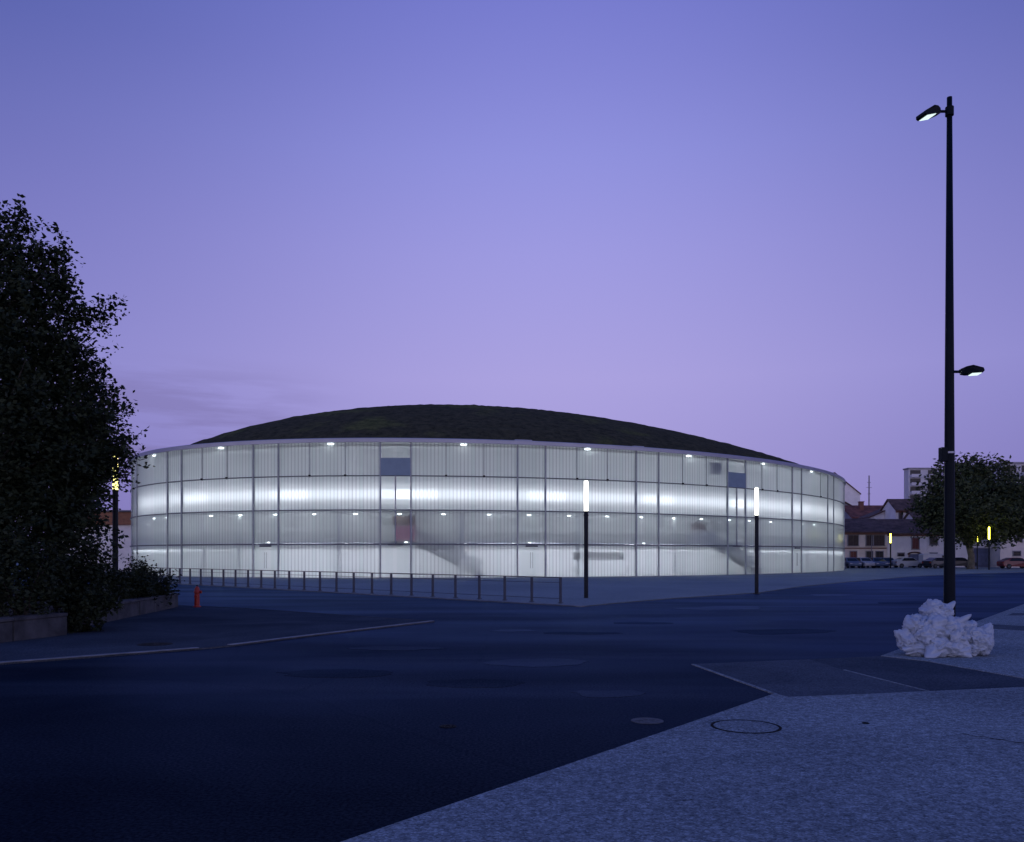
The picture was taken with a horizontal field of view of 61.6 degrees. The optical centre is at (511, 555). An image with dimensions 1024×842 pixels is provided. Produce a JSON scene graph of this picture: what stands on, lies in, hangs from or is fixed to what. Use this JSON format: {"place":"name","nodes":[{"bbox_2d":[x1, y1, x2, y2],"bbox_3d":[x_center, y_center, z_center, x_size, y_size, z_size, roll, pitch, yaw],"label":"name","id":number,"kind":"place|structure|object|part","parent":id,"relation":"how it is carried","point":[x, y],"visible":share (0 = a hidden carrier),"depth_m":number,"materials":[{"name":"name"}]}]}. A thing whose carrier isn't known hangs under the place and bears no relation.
{"place":"outdoors","nodes":[
{"label":"outdoors","id":0,"kind":"place"},
{"bbox_2d":[62,510,130,570],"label":"building","id":1,"kind":"structure","parent":0,"point":[124,522],"depth_m":92.00,"materials":[{"name":"white brick"}]},
{"bbox_2d":[0,573,1023,841],"bbox_3d":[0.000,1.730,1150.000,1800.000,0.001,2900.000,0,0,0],"label":"road","id":2,"kind":"structure","parent":0,"point":[246,743],"depth_m":9.99,"materials":[{"name":"black asphalt"}]},
{"bbox_2d":[0,647,198,663],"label":"kerb","id":3,"kind":"structure","parent":2,"relation":"on","point":[96,655],"depth_m":14.53,"materials":[{"name":"concrete"}]},
{"bbox_2d":[0,605,434,664],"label":"traffic island","id":4,"kind":"structure","parent":2,"relation":"on","point":[186,626],"depth_m":19.27,"materials":[{"name":"grey asphalt"}]},
{"bbox_2d":[0,612,67,642],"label":"planter wall","id":5,"kind":"structure","parent":4,"relation":"on","point":[24,627],"depth_m":17.53,"materials":[{"name":"concrete"}]},
{"bbox_2d":[1,588,172,632],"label":"planting bed","id":6,"kind":"object","parent":4,"relation":"on","point":[50,610],"visible":0.07,"depth_m":21.41,"materials":[{"name":"brown soil"}]},
{"bbox_2d":[0,516,36,600],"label":"shrub","id":7,"kind":"object","parent":6,"relation":"on","point":[12,563],"visible":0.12,"depth_m":18.70,"materials":[{"name":"green plant"}]},
{"bbox_2d":[0,511,80,616],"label":"shrub","id":8,"kind":"object","parent":6,"relation":"on","point":[18,605],"visible":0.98,"depth_m":17.84,"materials":[{"name":"green plant"}]},
{"bbox_2d":[15,519,132,613],"bbox_3d":[-10.347,0.345,20.188,2.225,2.410,2.698,0,0,0],"label":"shrub","id":9,"kind":"object","parent":6,"relation":"on","point":[91,570],"visible":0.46,"depth_m":19.99,"materials":[{"name":"green plant"}]},
{"bbox_2d":[0,193,154,613],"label":"broadleaf tree","id":10,"kind":"object","parent":6,"relation":"on","point":[36,355],"visible":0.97,"depth_m":19.77,"materials":[{"name":"green plant"}]},
{"bbox_2d":[13,358,148,606],"bbox_3d":[-12.192,-2.046,23.519,4.345,7.252,3.934,0,0,0],"label":"tree","id":11,"kind":"object","parent":6,"relation":"on","point":[103,384],"visible":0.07,"depth_m":23.56,"materials":[{"name":"green plant"}]},
{"bbox_2d":[62,584,124,633],"bbox_3d":[-9.507,1.287,19.411,1.264,1.308,1.454,0,0,0],"label":"trailing plant","id":12,"kind":"object","parent":6,"relation":"on","point":[87,605],"visible":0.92,"depth_m":19.19,"materials":[{"name":"green plant"}]},
{"bbox_2d":[73,552,137,612],"bbox_3d":[-10.943,0.737,22.836,1.862,1.794,2.229,0,0,0],"label":"shrub","id":13,"kind":"object","parent":6,"relation":"on","point":[116,589],"visible":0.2,"depth_m":22.89,"materials":[{"name":"green plant"}]},
{"bbox_2d":[95,562,162,602],"bbox_3d":[-11.374,0.934,25.162,1.914,1.480,2.199,0,0,0],"label":"shrub","id":14,"kind":"object","parent":6,"relation":"on","point":[142,586],"visible":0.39,"depth_m":25.17,"materials":[{"name":"green plant"}]},
{"bbox_2d":[123,552,164,596],"bbox_3d":[-11.415,0.791,26.429,1.423,1.800,1.631,0,0,0],"label":"shrub","id":15,"kind":"object","parent":6,"relation":"on","point":[144,567],"visible":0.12,"depth_m":26.30,"materials":[{"name":"green plant"}]},
{"bbox_2d":[145,560,184,605],"bbox_3d":[-11.412,0.906,26.941,1.947,1.536,1.878,0,0,-40],"label":"shrub","id":16,"kind":"object","parent":6,"relation":"on","point":[163,588],"visible":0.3,"depth_m":26.98,"materials":[{"name":"green plant"}]},
{"bbox_2d":[112,456,118,599],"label":"light column","id":17,"kind":"structure","parent":4,"relation":"on","point":[114,518],"depth_m":25.65,"materials":[{"name":"metal"}]},
{"bbox_2d":[83,593,178,625],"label":"planter wall","id":18,"kind":"structure","parent":4,"relation":"on","point":[139,606],"depth_m":24.71,"materials":[{"name":"concrete"}]},
{"bbox_2d":[137,642,172,645],"bbox_3d":[-6.855,1.694,16.492,0.640,0.009,0.640,0,0,0],"label":"manhole cover","id":19,"kind":"object","parent":4,"relation":"on","point":[155,644],"visible":1,"depth_m":16.39,"materials":[{"name":"metal"}]},
{"bbox_2d":[193,585,201,606],"bbox_3d":[-10.426,1.335,28.455,0.280,0.730,0.268,0,0,0],"label":"fire hydrant","id":20,"kind":"object","parent":4,"relation":"on","point":[197,591],"visible":1,"depth_m":28.39,"materials":[{"name":"red metal"}]},
{"bbox_2d":[201,606,429,620],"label":"kerb","id":21,"kind":"structure","parent":2,"relation":"on","point":[320,613],"depth_m":25.16,"materials":[{"name":"grey concrete"}]},
{"bbox_2d":[227,620,433,646],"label":"kerb","id":22,"kind":"structure","parent":2,"relation":"on","point":[316,634],"depth_m":18.77,"materials":[{"name":"concrete"}]},
{"bbox_2d":[276,669,392,677],"bbox_3d":[-2.628,1.728,12.635,1.744,0.004,0.971,0,0,0],"label":"road patch","id":23,"kind":"object","parent":2,"relation":"on","point":[338,673],"visible":1,"depth_m":12.59,"materials":[{"name":"grey asphalt"}]},
{"bbox_2d":[171,583,584,606],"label":"kerb","id":24,"kind":"structure","parent":2,"relation":"on","point":[409,596],"depth_m":35.16,"materials":[{"name":"concrete"}]},
{"bbox_2d":[147,567,562,602],"bbox_3d":[-11.168,1.214,43.065,36.452,0.932,0.160,0,0,45],"label":"railing","id":25,"kind":"object","parent":24,"relation":"on","point":[455,593],"visible":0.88,"depth_m":38.09,"materials":[{"name":"grey metal"}]},
{"bbox_2d":[440,724,455,727],"bbox_3d":[-0.648,1.724,8.693,0.170,0.009,0.170,0,0,0],"label":"manhole cover","id":26,"kind":"object","parent":2,"relation":"on","point":[447,726],"visible":1,"depth_m":8.66,"materials":[{"name":"metal"}]},
{"bbox_2d":[426,679,524,687],"bbox_3d":[-0.492,1.728,11.643,1.341,0.004,0.840,0,0,0],"label":"road patch","id":27,"kind":"object","parent":2,"relation":"on","point":[476,683],"visible":1,"depth_m":11.60,"materials":[{"name":"black asphalt"}]},
{"bbox_2d":[484,658,588,666],"bbox_3d":[0.397,1.728,13.898,1.704,0.004,1.149,0,0,0],"label":"road patch","id":28,"kind":"object","parent":2,"relation":"on","point":[546,662],"visible":1,"depth_m":13.89,"materials":[{"name":"grey asphalt"}]},
{"bbox_2d":[543,632,619,634],"bbox_3d":[1.595,1.728,19.189,1.775,0.004,0.685,0,0,0],"label":"road patch","id":29,"kind":"object","parent":2,"relation":"on","point":[589,633],"visible":1,"depth_m":19.07,"materials":[{"name":"grey asphalt"}]},
{"bbox_2d":[573,690,644,697],"bbox_3d":[1.216,1.728,10.736,0.950,0.004,0.590,0,0,0],"label":"road patch","id":30,"kind":"object","parent":2,"relation":"on","point":[607,694],"visible":1,"depth_m":10.76,"materials":[{"name":"grey asphalt"}]},
{"bbox_2d":[631,717,663,723],"bbox_3d":[1.413,1.724,8.980,0.340,0.009,0.340,0,0,0],"label":"manhole cover","id":31,"kind":"object","parent":2,"relation":"on","point":[644,720],"visible":1,"depth_m":8.97,"materials":[{"name":"metal"}]},
{"bbox_2d":[674,606,761,609],"bbox_3d":[6.854,1.728,28.430,3.160,0.004,2.034,0,0,0],"label":"road patch","id":32,"kind":"object","parent":2,"relation":"on","point":[726,608],"visible":1,"depth_m":28.10,"materials":[{"name":"grey asphalt"}]},
{"bbox_2d":[691,664,776,693],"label":"kerb","id":33,"kind":"structure","parent":2,"relation":"on","point":[746,683],"depth_m":11.91,"materials":[{"name":"grey concrete"}]},
{"bbox_2d":[734,629,834,634],"bbox_3d":[6.294,1.728,19.637,2.365,0.004,1.175,0,0,-15],"label":"road patch","id":34,"kind":"object","parent":2,"relation":"on","point":[778,631],"visible":1,"depth_m":19.57,"materials":[{"name":"grey asphalt"}]},
{"bbox_2d":[575,572,1023,606],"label":"kerb","id":35,"kind":"structure","parent":2,"relation":"on","point":[771,590],"depth_m":42.30,"materials":[{"name":"grey concrete"}]},
{"bbox_2d":[696,659,923,696],"bbox_3d":[4.120,1.774,12.340,2.160,0.112,3.582,0,0,-8],"label":"crossing patch","id":36,"kind":"object","parent":2,"relation":"on","point":[796,678],"visible":0.59,"depth_m":12.02,"materials":[{"name":"grey asphalt"}]},
{"bbox_2d":[845,670,928,690],"bbox_3d":[5.140,1.722,11.912,0.035,0.016,2.055,0,0,-8],"label":"paving joint","id":37,"kind":"object","parent":2,"relation":"on","point":[888,680],"visible":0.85,"depth_m":11.76,"materials":[{"name":"grey concrete"}]},
{"bbox_2d":[878,601,925,603],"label":"road patch","id":38,"kind":"object","parent":2,"relation":"on","point":[913,602],"visible":0.65,"depth_m":31.70,"materials":[{"name":"grey asphalt"}]},
{"bbox_2d":[810,656,1023,690],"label":"crossing patch","id":39,"kind":"object","parent":2,"relation":"on","point":[929,676],"visible":0.62,"depth_m":12.53,"materials":[{"name":"asphalt"}]},
{"bbox_2d":[903,468,939,498],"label":"apartment block","id":40,"kind":"structure","parent":2,"relation":"on","point":[911,477],"depth_m":250.00,"materials":[{"name":"white paint"}]},
{"bbox_2d":[910,487,920,491],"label":"window","id":41,"kind":"structure","parent":40,"relation":"in","point":[911,488],"depth_m":249.93,"materials":[{"name":"black glass"}]},
{"bbox_2d":[910,478,920,482],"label":"window","id":42,"kind":"structure","parent":40,"relation":"in","point":[911,479],"depth_m":249.93,"materials":[{"name":"black glass"}]},
{"bbox_2d":[910,470,920,474],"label":"window","id":43,"kind":"structure","parent":40,"relation":"in","point":[911,471],"depth_m":249.93,"materials":[{"name":"black glass"}]},
{"bbox_2d":[0,0,1023,549],"label":"sky","id":44,"kind":"structure","parent":0,"point":[717,220],"materials":[{"name":"purple"}]},
{"bbox_2d":[10,563,1023,606],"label":"forecourt","id":45,"kind":"structure","parent":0,"point":[609,590],"depth_m":50.77,"materials":[{"name":"grey concrete"}]},
{"bbox_2d":[128,404,845,577],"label":"sports hall","id":46,"kind":"structure","parent":45,"relation":"on","point":[457,490],"depth_m":68.76,"materials":[{"name":"translucent glass"},{"name":"metal"},{"name":"grass"}]},
{"bbox_2d":[255,545,276,576],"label":"door","id":47,"kind":"structure","parent":46,"relation":"in","point":[265,557],"depth_m":66.62,"materials":[{"name":"white glass"}]},
{"bbox_2d":[519,545,543,576],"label":"door","id":48,"kind":"structure","parent":46,"relation":"in","point":[531,559],"depth_m":67.29,"materials":[{"name":"white glass"}]},
{"bbox_2d":[793,547,800,572],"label":"door","id":49,"kind":"structure","parent":46,"relation":"in","point":[796,552],"depth_m":84.33,"materials":[{"name":"white glass"}]},
{"bbox_2d":[584,481,588,597],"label":"light column","id":50,"kind":"structure","parent":45,"relation":"on","point":[586,515],"depth_m":34.52,"materials":[{"name":"metal"}]},
{"bbox_2d":[753,488,759,593],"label":"light column","id":51,"kind":"structure","parent":45,"relation":"on","point":[756,518],"depth_m":38.70,"materials":[{"name":"metal"}]},
{"bbox_2d":[845,557,861,567],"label":"parked car","id":52,"kind":"object","parent":45,"relation":"on","point":[851,562],"visible":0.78,"depth_m":116.78,"materials":[{"name":"blue paint"}]},
{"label":"window","id":53,"kind":"part","parent":52,"relation":"part of","materials":[{"name":"black glass"}]},
{"bbox_2d":[845,501,882,518],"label":"town house","id":54,"kind":"structure","parent":45,"relation":"on","point":[860,509],"depth_m":148.65,"materials":[{"name":"red tile"}]},
{"bbox_2d":[853,557,874,567],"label":"parked car","id":55,"kind":"object","parent":45,"relation":"on","point":[865,561],"visible":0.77,"depth_m":117.16,"materials":[{"name":"white paint"}]},
{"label":"window","id":56,"kind":"part","parent":55,"relation":"part of","materials":[{"name":"black glass"}]},
{"bbox_2d":[866,475,871,504],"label":"antenna mast","id":57,"kind":"object","parent":45,"relation":"on","point":[868,482],"visible":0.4,"depth_m":157.98,"materials":[{"name":"grey metal"}]},
{"bbox_2d":[858,509,884,518],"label":"lean to house","id":58,"kind":"structure","parent":45,"relation":"on","point":[878,514],"depth_m":138.00,"materials":[{"name":"white paint"}]},
{"bbox_2d":[866,557,888,567],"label":"parked car","id":59,"kind":"object","parent":45,"relation":"on","point":[879,561],"visible":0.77,"depth_m":116.97,"materials":[{"name":"blue paint"}]},
{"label":"window","id":60,"kind":"part","parent":59,"relation":"part of","materials":[{"name":"black glass"}]},
{"bbox_2d":[876,557,893,567],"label":"parked car","id":61,"kind":"object","parent":45,"relation":"on","point":[886,559],"visible":0.32,"depth_m":120.34,"materials":[{"name":"blue paint"}]},
{"bbox_2d":[890,534,890,567],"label":"light column","id":62,"kind":"structure","parent":45,"relation":"on","point":[890,550],"depth_m":117.56,"materials":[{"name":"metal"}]},
{"bbox_2d":[880,499,914,518],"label":"tower house","id":63,"kind":"structure","parent":45,"relation":"on","point":[893,508],"depth_m":135.18,"materials":[{"name":"white tile"}]},
{"bbox_2d":[898,512,902,518],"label":"window","id":64,"kind":"structure","parent":63,"relation":"in","point":[900,516],"depth_m":133.94,"materials":[{"name":"black glass"}]},
{"bbox_2d":[891,557,921,567],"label":"parked car","id":65,"kind":"object","parent":45,"relation":"on","point":[906,561],"visible":0.8,"depth_m":118.19,"materials":[{"name":"silver metal"}]},
{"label":"window","id":66,"kind":"part","parent":65,"relation":"part of","materials":[{"name":"black glass"}]},
{"bbox_2d":[918,554,943,567],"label":"parked van","id":67,"kind":"object","parent":45,"relation":"on","point":[922,557],"visible":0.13,"depth_m":120.30,"materials":[{"name":"white paint"}]},
{"bbox_2d":[922,558,943,567],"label":"parked car","id":68,"kind":"object","parent":45,"relation":"on","point":[934,562],"visible":0.63,"depth_m":115.10,"materials":[{"name":"grey paint"}]},
{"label":"window","id":69,"kind":"part","parent":68,"relation":"part of","materials":[{"name":"black glass"}]},
{"bbox_2d":[903,511,987,566],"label":"town house","id":70,"kind":"structure","parent":45,"relation":"on","point":[962,553],"depth_m":124.60,"materials":[{"name":"white paint"}]},
{"bbox_2d":[929,536,937,544],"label":"window","id":71,"kind":"structure","parent":70,"relation":"in","point":[930,540],"depth_m":124.58,"materials":[{"name":"black glass"}]},
{"bbox_2d":[902,452,1023,568],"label":"plane tree","id":72,"kind":"object","parent":45,"relation":"on","point":[1000,507],"visible":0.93,"depth_m":107.00,"materials":[{"name":"green plant"}]},
{"bbox_2d":[955,557,976,567],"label":"parked car","id":73,"kind":"object","parent":45,"relation":"on","point":[960,561],"visible":0.17,"depth_m":118.21,"materials":[{"name":"black paint"}]},
{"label":"window","id":74,"kind":"part","parent":73,"relation":"part of","materials":[{"name":"black glass"}]},
{"bbox_2d":[988,527,989,569],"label":"light column","id":75,"kind":"structure","parent":45,"relation":"on","point":[988,548],"depth_m":103.73,"materials":[{"name":"metal"}]},
{"bbox_2d":[968,483,1023,567],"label":"corner house","id":76,"kind":"structure","parent":45,"relation":"on","point":[1016,551],"depth_m":122.00,"materials":[{"name":"white paint"}]},
{"bbox_2d":[1012,551,1020,555],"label":"window","id":77,"kind":"structure","parent":76,"relation":"in","point":[1014,553],"depth_m":121.96,"materials":[{"name":"black glass"}]},
{"bbox_2d":[997,558,1023,568],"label":"parked car","id":78,"kind":"object","parent":45,"relation":"on","point":[1008,563],"visible":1,"depth_m":111.22,"materials":[{"name":"red paint"}]},
{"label":"window","id":79,"kind":"part","parent":78,"relation":"part of","materials":[{"name":"black glass"}]},
{"bbox_2d":[341,687,1023,841],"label":"pavement","id":80,"kind":"structure","parent":0,"point":[909,767],"depth_m":6.42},
{"bbox_2d":[711,719,781,733],"bbox_3d":[2.341,1.708,8.599,0.690,0.005,0.690,0,0,0],"label":"manhole cover","id":81,"kind":"object","parent":80,"relation":"on","point":[748,726],"visible":1,"depth_m":8.59,"materials":[{"name":"black metal"}]},
{"bbox_2d":[960,733,1021,742],"bbox_3d":[4.536,1.708,7.983,0.056,0.001,0.722,0,0,-41],"label":"crack","id":82,"kind":"object","parent":80,"relation":"on","point":[992,738],"visible":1,"depth_m":8.03,"materials":[{"name":"black"}]},
{"bbox_2d":[833,472,860,504],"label":"tall house","id":83,"kind":"structure","parent":0,"point":[852,495],"depth_m":165.00,"materials":[{"name":"white paint"}]},
{"bbox_2d":[845,519,889,566],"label":"town house","id":84,"kind":"structure","parent":0,"point":[866,538],"depth_m":124.00,"materials":[{"name":"white paint"}]},
{"bbox_2d":[847,535,858,545],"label":"window","id":85,"kind":"structure","parent":84,"relation":"in","point":[852,540],"depth_m":123.94,"materials":[{"name":"black glass"}]},
{"bbox_2d":[849,551,856,557],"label":"window","id":86,"kind":"structure","parent":84,"relation":"in","point":[851,553],"depth_m":123.94,"materials":[{"name":"red glass"}]},
{"bbox_2d":[865,535,872,545],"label":"window","id":87,"kind":"structure","parent":84,"relation":"in","point":[867,537],"depth_m":123.94,"materials":[{"name":"black glass"}]},
{"bbox_2d":[865,551,872,557],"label":"window","id":88,"kind":"structure","parent":84,"relation":"in","point":[867,553],"depth_m":123.97,"materials":[{"name":"black glass"}]},
{"bbox_2d":[873,535,884,545],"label":"window","id":89,"kind":"structure","parent":84,"relation":"in","point":[878,540],"depth_m":123.94,"materials":[{"name":"black glass"}]},
{"bbox_2d":[875,551,883,556],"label":"window","id":90,"kind":"structure","parent":84,"relation":"in","point":[877,553],"depth_m":123.97,"materials":[{"name":"black glass"}]},
{"bbox_2d":[876,519,928,566],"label":"town house","id":91,"kind":"structure","parent":0,"point":[904,543],"depth_m":124.60,"materials":[{"name":"white paint"}]},
{"bbox_2d":[897,552,904,555],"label":"window","id":92,"kind":"structure","parent":91,"relation":"in","point":[898,553],"depth_m":124.58,"materials":[{"name":"black glass"}]},
{"bbox_2d":[911,537,919,549],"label":"window","id":93,"kind":"structure","parent":91,"relation":"in","point":[912,539],"depth_m":124.54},
{"bbox_2d":[881,604,1023,678],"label":"pavement","id":94,"kind":"structure","parent":0,"point":[1005,656],"depth_m":14.72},
{"bbox_2d":[894,599,994,657],"bbox_3d":[7.425,1.228,14.811,1.689,0.961,0.903,0,0,-8],"label":"plastic heap","id":95,"kind":"object","parent":94,"relation":"on","point":[935,628],"visible":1,"depth_m":14.57,"materials":[{"name":"white plastic"}]},
{"bbox_2d":[916,96,984,616],"bbox_3d":[9.258,-4.000,18.169,1.374,11.420,0.465,0,0,0],"label":"lighting mast","id":96,"kind":"object","parent":94,"relation":"on","point":[946,454],"visible":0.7,"depth_m":18.12,"materials":[{"name":"metal"}]},
{"bbox_2d":[992,624,1023,630],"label":"paving band","id":97,"kind":"object","parent":94,"relation":"on","point":[1008,627],"visible":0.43,"depth_m":20.41,"materials":[{"name":"concrete"}]},
{"bbox_2d":[990,462,1023,482],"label":"apartment block","id":98,"kind":"structure","parent":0,"point":[1018,464],"depth_m":185.00,"materials":[{"name":"white concrete"}]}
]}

